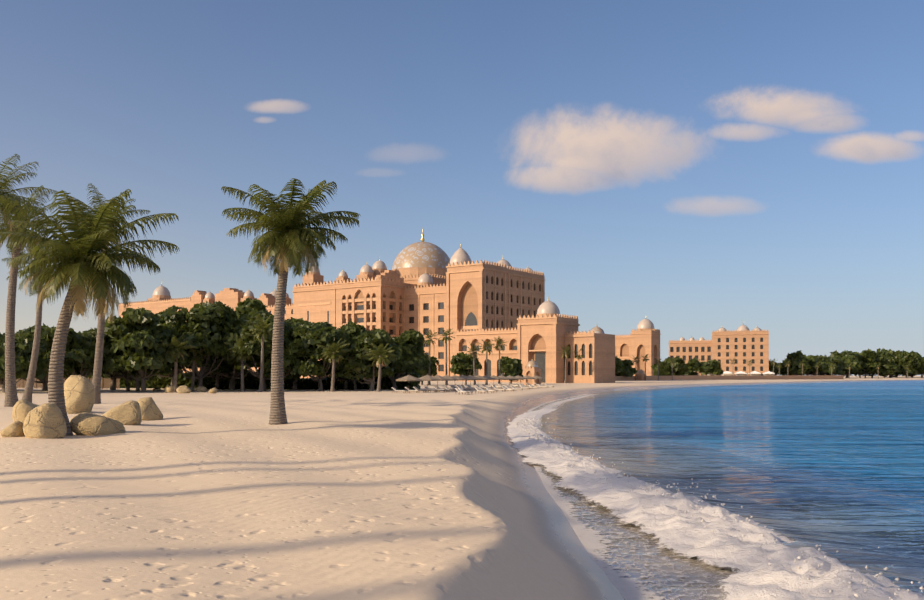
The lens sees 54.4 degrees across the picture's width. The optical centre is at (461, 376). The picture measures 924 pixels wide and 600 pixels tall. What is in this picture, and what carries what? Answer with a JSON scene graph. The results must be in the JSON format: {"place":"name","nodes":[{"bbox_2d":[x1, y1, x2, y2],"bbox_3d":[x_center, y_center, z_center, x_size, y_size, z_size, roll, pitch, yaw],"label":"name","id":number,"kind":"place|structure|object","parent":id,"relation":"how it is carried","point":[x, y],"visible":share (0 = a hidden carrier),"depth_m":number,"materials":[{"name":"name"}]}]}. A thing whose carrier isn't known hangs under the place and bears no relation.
{"place":"outdoors","nodes":[
{"label":"outdoors","id":0,"kind":"place"},
{"bbox_2d":[0,376,923,599],"bbox_3d":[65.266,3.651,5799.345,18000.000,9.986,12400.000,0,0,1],"label":"beach sand","id":1,"kind":"structure","parent":0,"point":[327,494],"depth_m":12.72,"materials":[{"name":"beige sand"}]},
{"bbox_2d":[0,421,24,436],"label":"boulder","id":2,"kind":"object","parent":1,"relation":"on","point":[14,429],"visible":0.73,"depth_m":25.42,"materials":[{"name":"beige stone"}]},
{"bbox_2d":[0,332,47,392],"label":"tree","id":3,"kind":"object","parent":1,"relation":"on","point":[23,346],"visible":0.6,"depth_m":119.77,"materials":[{"name":"green plant"}]},
{"bbox_2d":[12,399,39,422],"bbox_3d":[-15.521,1.407,32.275,1.129,1.168,1.123,0,0,-36],"label":"boulder","id":4,"kind":"object","parent":1,"relation":"on","point":[22,408],"visible":0.35,"depth_m":31.79,"materials":[{"name":"beige stone"}]},
{"bbox_2d":[0,154,57,235],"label":"palm","id":5,"kind":"object","parent":1,"relation":"on","point":[6,180],"visible":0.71,"depth_m":47.87,"materials":[{"name":"green plant"}]},
{"bbox_2d":[2,247,61,402],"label":"palm","id":6,"kind":"object","parent":1,"relation":"on","point":[28,392],"visible":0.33,"depth_m":66.99,"materials":[{"name":"green plant"}]},
{"bbox_2d":[0,176,70,406],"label":"palm","id":7,"kind":"object","parent":1,"relation":"on","point":[11,397],"visible":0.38,"depth_m":53.38,"materials":[{"name":"green plant"}]},
{"bbox_2d":[15,323,70,390],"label":"tree","id":8,"kind":"object","parent":1,"relation":"on","point":[31,330],"visible":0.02,"depth_m":129.97,"materials":[{"name":"green plant"}]},
{"bbox_2d":[23,403,66,438],"bbox_3d":[-11.895,1.418,25.544,1.063,1.283,1.066,-10,11,-41],"label":"boulder","id":9,"kind":"object","parent":1,"relation":"on","point":[45,421],"visible":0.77,"depth_m":25.29,"materials":[{"name":"beige stone"}]},
{"bbox_2d":[0,377,119,388],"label":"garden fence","id":10,"kind":"object","parent":1,"relation":"on","point":[21,383],"visible":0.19,"depth_m":150.49,"materials":[{"name":"brown wood"}]},
{"bbox_2d":[40,327,116,379],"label":"tree","id":11,"kind":"object","parent":1,"relation":"on","point":[79,358],"visible":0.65,"depth_m":128.18,"materials":[{"name":"green plant"}]},
{"bbox_2d":[64,375,94,413],"bbox_3d":[-18.182,1.176,42.418,1.612,2.474,1.738,1,-10,-18],"label":"boulder","id":12,"kind":"object","parent":1,"relation":"on","point":[79,393],"visible":0.67,"depth_m":41.97,"materials":[{"name":"beige stone"}]},
{"bbox_2d":[0,189,179,435],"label":"palm","id":13,"kind":"object","parent":1,"relation":"on","point":[79,259],"visible":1,"depth_m":26.09,"materials":[{"name":"green plant"}]},
{"bbox_2d":[70,412,125,435],"bbox_3d":[-11.047,1.576,27.261,1.512,0.857,1.551,10,1,12],"label":"boulder","id":14,"kind":"object","parent":1,"relation":"on","point":[86,424],"visible":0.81,"depth_m":26.69,"materials":[{"name":"beige stone"}]},
{"bbox_2d":[78,316,127,389],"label":"tree","id":15,"kind":"object","parent":1,"relation":"on","point":[114,375],"depth_m":142.64,"materials":[{"name":"green plant"}]},
{"bbox_2d":[59,183,149,403],"bbox_3d":[-25.455,-5.435,63.249,5.608,15.554,6.036,0,0,14],"label":"palm","id":16,"kind":"object","parent":1,"relation":"on","point":[97,374],"visible":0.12,"depth_m":63.15,"materials":[{"name":"green plant"}]},
{"bbox_2d":[101,400,141,424],"bbox_3d":[-12.188,1.443,32.142,1.301,1.162,1.391,0,0,-14],"label":"boulder","id":17,"kind":"object","parent":1,"relation":"on","point":[127,412],"visible":0.65,"depth_m":31.74,"materials":[{"name":"beige stone"}]},
{"bbox_2d":[117,353,154,390],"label":"tree","id":18,"kind":"object","parent":1,"relation":"on","point":[127,377],"depth_m":139.78,"materials":[{"name":"green plant"}]},
{"bbox_2d":[135,374,139,391],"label":"trunk","id":19,"kind":"object","parent":1,"relation":"on","point":[137,386],"visible":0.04,"depth_m":135.51,"materials":[{"name":"brown plant"}]},
{"bbox_2d":[104,307,186,391],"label":"tree","id":20,"kind":"object","parent":1,"relation":"on","point":[135,334],"visible":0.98,"depth_m":128.38,"materials":[{"name":"green plant"}]},
{"bbox_2d":[137,397,162,420],"bbox_3d":[-12.626,1.472,36.193,1.067,1.261,1.144,0,0,19],"label":"boulder","id":21,"kind":"object","parent":1,"relation":"on","point":[150,410],"visible":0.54,"depth_m":35.96,"materials":[{"name":"beige stone"}]},
{"bbox_2d":[164,385,173,392],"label":"boulder","id":22,"kind":"object","parent":1,"relation":"on","point":[169,389],"visible":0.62,"depth_m":130.11,"materials":[{"name":"beige stone"}]},
{"bbox_2d":[158,334,194,392],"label":"garden palm","id":23,"kind":"object","parent":1,"relation":"on","point":[176,347],"visible":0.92,"depth_m":130.16,"materials":[{"name":"green plant"}]},
{"bbox_2d":[156,310,197,385],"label":"tree","id":24,"kind":"object","parent":1,"relation":"on","point":[161,321],"visible":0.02,"depth_m":154.06,"materials":[{"name":"green plant"}]},
{"bbox_2d":[176,385,190,392],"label":"boulder","id":25,"kind":"object","parent":1,"relation":"on","point":[183,389],"visible":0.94,"depth_m":123.36,"materials":[{"name":"beige stone"}]},
{"bbox_2d":[180,347,207,391],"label":"garden palm","id":26,"kind":"object","parent":1,"relation":"on","point":[198,359],"visible":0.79,"depth_m":137.76,"materials":[{"name":"green plant"}]},
{"bbox_2d":[161,301,237,386],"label":"tree","id":27,"kind":"object","parent":1,"relation":"on","point":[209,322],"visible":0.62,"depth_m":138.74,"materials":[{"name":"green plant"}]},
{"bbox_2d":[196,386,206,391],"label":"boulder","id":28,"kind":"object","parent":1,"relation":"on","point":[201,389],"visible":0.77,"depth_m":134.15,"materials":[{"name":"beige stone"}]},
{"bbox_2d":[208,388,217,392],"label":"boulder","id":29,"kind":"object","parent":1,"relation":"on","point":[213,390],"visible":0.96,"depth_m":123.92,"materials":[{"name":"beige stone"}]},
{"bbox_2d":[187,327,247,388],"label":"tree","id":30,"kind":"object","parent":1,"relation":"on","point":[223,368],"visible":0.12,"depth_m":155.38,"materials":[{"name":"green plant"}]},
{"bbox_2d":[192,297,267,389],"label":"tree","id":31,"kind":"object","parent":1,"relation":"on","point":[247,305],"visible":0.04,"depth_m":155.32,"materials":[{"name":"green plant"}]},
{"bbox_2d":[47,369,422,388],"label":"garden hedge","id":32,"kind":"object","parent":1,"relation":"on","point":[250,381],"visible":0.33,"depth_m":160.79,"materials":[{"name":"green plant"}]},
{"bbox_2d":[224,336,255,391],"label":"garden palm","id":33,"kind":"object","parent":1,"relation":"on","point":[243,357],"visible":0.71,"depth_m":136.96,"materials":[{"name":"green plant"}]},
{"bbox_2d":[220,309,295,390],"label":"tree","id":34,"kind":"object","parent":1,"relation":"on","point":[242,331],"visible":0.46,"depth_m":140.21,"materials":[{"name":"green plant"}]},
{"bbox_2d":[247,314,272,391],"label":"garden palm","id":35,"kind":"object","parent":1,"relation":"on","point":[262,330],"visible":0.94,"depth_m":135.83,"materials":[{"name":"green plant"}]},
{"bbox_2d":[255,339,309,382],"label":"tree","id":36,"kind":"object","parent":1,"relation":"on","point":[289,360],"visible":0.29,"depth_m":140.01,"materials":[{"name":"green plant"}]},
{"bbox_2d":[221,178,360,424],"bbox_3d":[-6.263,-2.547,32.744,5.015,9.320,5.103,0,0,1],"label":"palm tree","id":37,"kind":"object","parent":1,"relation":"on","point":[287,238],"visible":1,"depth_m":32.58,"materials":[{"name":"green plant"}]},
{"bbox_2d":[284,317,336,389],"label":"tree","id":38,"kind":"object","parent":1,"relation":"on","point":[295,322],"visible":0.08,"depth_m":156.20,"materials":[{"name":"green plant"}]},
{"bbox_2d":[286,322,350,390],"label":"tree","id":39,"kind":"object","parent":1,"relation":"on","point":[308,339],"visible":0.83,"depth_m":139.53,"materials":[{"name":"green plant"}]},
{"bbox_2d":[316,339,350,391],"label":"garden palm","id":40,"kind":"object","parent":1,"relation":"on","point":[333,352],"visible":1,"depth_m":137.11,"materials":[{"name":"green plant"}]},
{"bbox_2d":[314,320,368,389],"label":"tree","id":41,"kind":"object","parent":1,"relation":"on","point":[352,329],"visible":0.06,"depth_m":155.16,"materials":[{"name":"green plant"}]},
{"bbox_2d":[346,342,361,389],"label":"tree","id":42,"kind":"object","parent":1,"relation":"on","point":[354,383],"depth_m":155.96,"materials":[{"name":"green plant"}]},
{"bbox_2d":[118,229,614,382],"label":"palace","id":43,"kind":"structure","parent":1,"relation":"on","point":[422,286],"depth_m":400.35,"materials":[{"name":"stone"}]},
{"bbox_2d":[335,331,399,390],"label":"tree","id":44,"kind":"object","parent":1,"relation":"on","point":[357,365],"visible":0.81,"depth_m":141.55,"materials":[{"name":"green plant"}]},
{"bbox_2d":[361,343,396,391],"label":"garden palm","id":45,"kind":"object","parent":1,"relation":"on","point":[380,357],"visible":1,"depth_m":137.99,"materials":[{"name":"green plant"}]},
{"bbox_2d":[370,328,429,389],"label":"tree","id":46,"kind":"object","parent":1,"relation":"on","point":[410,346],"visible":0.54,"depth_m":154.56,"materials":[{"name":"green plant"}]},
{"bbox_2d":[384,354,430,375],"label":"garden tree","id":47,"kind":"object","parent":1,"relation":"on","point":[423,371],"visible":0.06,"depth_m":228.63,"materials":[{"name":"green plant"}]},
{"bbox_2d":[396,375,421,380],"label":"parasol","id":48,"kind":"object","parent":1,"relation":"on","point":[408,378],"visible":0.9,"depth_m":126.68,"materials":[{"name":"beige fabric"}]},
{"bbox_2d":[419,375,439,380],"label":"parasol","id":49,"kind":"object","parent":1,"relation":"on","point":[427,378],"visible":0.92,"depth_m":130.44,"materials":[{"name":"beige fabric"}]},
{"bbox_2d":[421,353,438,384],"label":"garden tree","id":50,"kind":"object","parent":1,"relation":"on","point":[433,366],"visible":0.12,"depth_m":237.76,"materials":[{"name":"green plant"}]},
{"bbox_2d":[422,330,439,384],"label":"garden palm","id":51,"kind":"object","parent":1,"relation":"on","point":[429,340],"visible":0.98,"depth_m":234.59,"materials":[{"name":"green plant"}]},
{"bbox_2d":[433,375,449,391],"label":"parasol","id":52,"kind":"object","parent":1,"relation":"on","point":[441,378],"visible":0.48,"depth_m":134.63,"materials":[{"name":"beige fabric"}]},
{"bbox_2d":[439,328,455,384],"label":"garden palm","id":53,"kind":"object","parent":1,"relation":"on","point":[445,334],"visible":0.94,"depth_m":239.55,"materials":[{"name":"green plant"}]},
{"bbox_2d":[442,374,458,385],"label":"parasol","id":54,"kind":"object","parent":1,"relation":"on","point":[450,378],"visible":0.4,"depth_m":139.06,"materials":[{"name":"beige fabric"}]},
{"bbox_2d":[451,375,465,379],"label":"parasol","id":55,"kind":"object","parent":1,"relation":"on","point":[457,377],"visible":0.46,"depth_m":143.50,"materials":[{"name":"beige fabric"}]},
{"bbox_2d":[449,352,482,384],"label":"garden tree","id":56,"kind":"object","parent":1,"relation":"on","point":[461,363],"visible":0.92,"depth_m":247.20,"materials":[{"name":"green plant"}]},
{"bbox_2d":[459,375,473,379],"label":"parasol","id":57,"kind":"object","parent":1,"relation":"on","point":[465,377],"visible":0.5,"depth_m":148.35,"materials":[{"name":"beige fabric"}]},
{"bbox_2d":[467,374,480,389],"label":"parasol","id":58,"kind":"object","parent":1,"relation":"on","point":[473,377],"visible":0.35,"depth_m":153.72,"materials":[{"name":"beige fabric"}]},
{"bbox_2d":[465,343,482,384],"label":"garden palm","id":59,"kind":"object","parent":1,"relation":"on","point":[473,354],"visible":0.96,"depth_m":244.52,"materials":[{"name":"green plant"}]},
{"bbox_2d":[474,387,487,393],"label":"sunlounger","id":60,"kind":"object","parent":1,"relation":"on","point":[477,389],"visible":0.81,"depth_m":122.84,"materials":[{"name":"white plastic"}]},
{"bbox_2d":[475,375,488,379],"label":"parasol","id":61,"kind":"object","parent":1,"relation":"on","point":[481,377],"visible":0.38,"depth_m":158.98,"materials":[{"name":"beige fabric"}]},
{"bbox_2d":[476,340,494,384],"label":"garden palm","id":62,"kind":"object","parent":1,"relation":"on","point":[486,346],"visible":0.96,"depth_m":249.45,"materials":[{"name":"green plant"}]},
{"bbox_2d":[482,375,495,379],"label":"parasol","id":63,"kind":"object","parent":1,"relation":"on","point":[488,377],"visible":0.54,"depth_m":164.87,"materials":[{"name":"beige fabric"}]},
{"bbox_2d":[490,375,502,384],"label":"parasol","id":64,"kind":"object","parent":1,"relation":"on","point":[496,377],"visible":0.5,"depth_m":171.42,"materials":[{"name":"beige fabric"}]},
{"bbox_2d":[489,336,506,383],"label":"garden palm","id":65,"kind":"object","parent":1,"relation":"on","point":[501,345],"visible":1,"depth_m":254.39,"materials":[{"name":"green plant"}]},
{"bbox_2d":[498,374,510,385],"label":"parasol","id":66,"kind":"object","parent":1,"relation":"on","point":[504,377],"visible":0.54,"depth_m":178.48,"materials":[{"name":"beige fabric"}]},
{"bbox_2d":[497,356,522,383],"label":"garden tree","id":67,"kind":"object","parent":1,"relation":"on","point":[511,367],"visible":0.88,"depth_m":257.85,"materials":[{"name":"green plant"}]},
{"bbox_2d":[506,375,518,379],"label":"parasol","id":68,"kind":"object","parent":1,"relation":"on","point":[512,377],"visible":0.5,"depth_m":185.58,"materials":[{"name":"beige fabric"}]},
{"bbox_2d":[523,360,540,384],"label":"beach kiosk","id":69,"kind":"object","parent":1,"relation":"on","point":[531,369],"depth_m":234.64,"materials":[{"name":"stone"}]},
{"bbox_2d":[559,345,570,382],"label":"garden palm","id":70,"kind":"object","parent":1,"relation":"on","point":[566,353],"visible":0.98,"depth_m":299.11,"materials":[{"name":"green plant"}]},
{"bbox_2d":[615,356,625,375],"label":"garden tree","id":71,"kind":"object","parent":1,"relation":"on","point":[619,368],"visible":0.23,"depth_m":414.80,"materials":[{"name":"green plant"}]},
{"bbox_2d":[590,316,660,375],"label":"palace pavilion","id":72,"kind":"structure","parent":1,"relation":"on","point":[644,339],"depth_m":564.83,"materials":[{"name":"stone"}]},
{"bbox_2d":[615,359,637,376],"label":"garden tree","id":73,"kind":"object","parent":1,"relation":"on","point":[630,371],"visible":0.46,"depth_m":426.27,"materials":[{"name":"green plant"}]},
{"bbox_2d":[632,356,641,380],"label":"garden palm","id":74,"kind":"object","parent":1,"relation":"on","point":[635,361],"visible":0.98,"depth_m":428.60,"materials":[{"name":"green plant"}]},
{"bbox_2d":[636,369,645,380],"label":"beach kiosk","id":75,"kind":"object","parent":1,"relation":"on","point":[640,374],"depth_m":437.55,"materials":[{"name":"stone"}]},
{"bbox_2d":[641,354,649,380],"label":"garden palm","id":76,"kind":"object","parent":1,"relation":"on","point":[645,359],"visible":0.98,"depth_m":438.50,"materials":[{"name":"green plant"}]},
{"bbox_2d":[655,359,663,379],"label":"garden palm","id":77,"kind":"object","parent":1,"relation":"on","point":[659,362],"visible":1,"depth_m":448.41,"materials":[{"name":"green plant"}]},
{"bbox_2d":[651,361,673,375],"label":"garden tree","id":78,"kind":"object","parent":1,"relation":"on","point":[664,367],"visible":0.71,"depth_m":514.85,"materials":[{"name":"green plant"}]},
{"bbox_2d":[668,358,676,379],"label":"garden palm","id":79,"kind":"object","parent":1,"relation":"on","point":[671,360],"visible":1,"depth_m":468.28,"materials":[{"name":"green plant"}]},
{"bbox_2d":[663,357,688,375],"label":"garden tree","id":80,"kind":"object","parent":1,"relation":"on","point":[679,367],"visible":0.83,"depth_m":514.26,"materials":[{"name":"green plant"}]},
{"bbox_2d":[685,357,709,375],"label":"garden tree","id":81,"kind":"object","parent":1,"relation":"on","point":[694,366],"visible":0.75,"depth_m":533.46,"materials":[{"name":"green plant"}]},
{"bbox_2d":[702,359,722,374],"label":"garden tree","id":82,"kind":"object","parent":1,"relation":"on","point":[714,365],"visible":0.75,"depth_m":553.79,"materials":[{"name":"green plant"}]},
{"bbox_2d":[669,323,768,375],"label":"hotel building","id":83,"kind":"structure","parent":1,"relation":"on","point":[741,345],"depth_m":704.27,"materials":[{"name":"beige stone"}]},
{"bbox_2d":[722,371,731,374],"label":"parasol","id":84,"kind":"object","parent":1,"relation":"on","point":[727,373],"visible":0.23,"depth_m":623.39,"materials":[{"name":"fabric"}]},
{"bbox_2d":[615,375,842,380],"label":"promenade wall","id":85,"kind":"structure","parent":1,"relation":"on","point":[715,377],"depth_m":551.66,"materials":[{"name":"beige stone"}]},
{"bbox_2d":[734,371,746,374],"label":"parasol","id":86,"kind":"object","parent":1,"relation":"on","point":[740,373],"visible":0.46,"depth_m":626.16,"materials":[{"name":"fabric"}]},
{"bbox_2d":[748,371,760,374],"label":"parasol","id":87,"kind":"object","parent":1,"relation":"on","point":[754,373],"visible":0.46,"depth_m":629.17,"materials":[{"name":"fabric"}]},
{"bbox_2d":[762,371,774,374],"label":"parasol","id":88,"kind":"object","parent":1,"relation":"on","point":[768,373],"visible":0.52,"depth_m":631.91,"materials":[{"name":"fabric"}]},
{"bbox_2d":[773,361,785,374],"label":"tree","id":89,"kind":"object","parent":1,"relation":"on","point":[782,368],"visible":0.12,"depth_m":725.38,"materials":[{"name":"green plant"}]},
{"bbox_2d":[769,360,791,374],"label":"tree","id":90,"kind":"object","parent":1,"relation":"on","point":[783,372],"visible":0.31,"depth_m":721.77,"materials":[{"name":"green plant"}]},
{"bbox_2d":[784,350,810,374],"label":"tree","id":91,"kind":"object","parent":1,"relation":"on","point":[794,359],"visible":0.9,"depth_m":715.25,"materials":[{"name":"green plant"}]},
{"bbox_2d":[803,356,836,374],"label":"tree","id":92,"kind":"object","parent":1,"relation":"on","point":[823,368],"visible":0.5,"depth_m":733.55,"materials":[{"name":"green plant"}]},
{"bbox_2d":[800,355,844,374],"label":"tree","id":93,"kind":"object","parent":1,"relation":"on","point":[838,360],"visible":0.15,"depth_m":743.49,"materials":[{"name":"green plant"}]},
{"bbox_2d":[808,355,847,374],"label":"tree","id":94,"kind":"object","parent":1,"relation":"on","point":[844,365],"visible":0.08,"depth_m":749.84,"materials":[{"name":"green plant"}]},
{"bbox_2d":[830,350,855,376],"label":"tree","id":95,"kind":"object","parent":1,"relation":"on","point":[842,353],"visible":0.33,"depth_m":794.31,"materials":[{"name":"green plant"}]},
{"bbox_2d":[841,355,861,377],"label":"tree","id":96,"kind":"object","parent":1,"relation":"on","point":[849,359],"visible":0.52,"depth_m":759.98,"materials":[{"name":"green plant"}]},
{"bbox_2d":[847,352,862,377],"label":"tree","id":97,"kind":"object","parent":1,"relation":"on","point":[856,355],"visible":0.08,"depth_m":796.79,"materials":[{"name":"green plant"}]},
{"bbox_2d":[853,352,876,377],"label":"tree","id":98,"kind":"object","parent":1,"relation":"on","point":[868,368],"visible":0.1,"depth_m":807.25,"materials":[{"name":"green plant"}]},
{"bbox_2d":[854,349,880,377],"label":"tree","id":99,"kind":"object","parent":1,"relation":"on","point":[870,359],"visible":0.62,"depth_m":801.57,"materials":[{"name":"green plant"}]},
{"bbox_2d":[863,351,886,377],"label":"tree","id":100,"kind":"object","parent":1,"relation":"on","point":[879,358],"visible":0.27,"depth_m":804.99,"materials":[{"name":"green plant"}]},
{"bbox_2d":[873,348,899,377],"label":"tree","id":101,"kind":"object","parent":1,"relation":"on","point":[889,353],"visible":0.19,"depth_m":834.32,"materials":[{"name":"green plant"}]},
{"bbox_2d":[874,357,900,377],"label":"tree","id":102,"kind":"object","parent":1,"relation":"on","point":[890,366],"visible":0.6,"depth_m":805.52,"materials":[{"name":"green plant"}]},
{"bbox_2d":[891,372,904,376],"bbox_3d":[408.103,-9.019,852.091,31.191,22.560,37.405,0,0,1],"label":"bush","id":103,"kind":"object","parent":1,"relation":"on","point":[897,374],"depth_m":847.60,"materials":[{"name":"green plant"}]},
{"bbox_2d":[894,351,921,377],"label":"tree","id":104,"kind":"object","parent":1,"relation":"on","point":[903,359],"visible":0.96,"depth_m":816.69,"materials":[{"name":"green plant"}]},
{"bbox_2d":[911,355,923,377],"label":"tree","id":105,"kind":"object","parent":1,"relation":"on","point":[920,370],"visible":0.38,"depth_m":834.39,"materials":[{"name":"green plant"}]},
{"bbox_2d":[0,0,923,375],"label":"sky","id":106,"kind":"structure","parent":0,"point":[694,168],"materials":[{"name":"blue"}]},
{"bbox_2d":[532,380,923,599],"bbox_3d":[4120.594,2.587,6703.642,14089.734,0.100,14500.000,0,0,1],"label":"sea water","id":107,"kind":"structure","parent":0,"point":[831,468],"depth_m":28.26,"materials":[{"name":"blue liquid"}]},
{"bbox_2d":[506,394,923,599],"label":"sea foam","id":108,"kind":"object","parent":107,"relation":"on","point":[767,563],"visible":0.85,"depth_m":13.95,"materials":[{"name":"foam"},{"name":"water"}]}
]}

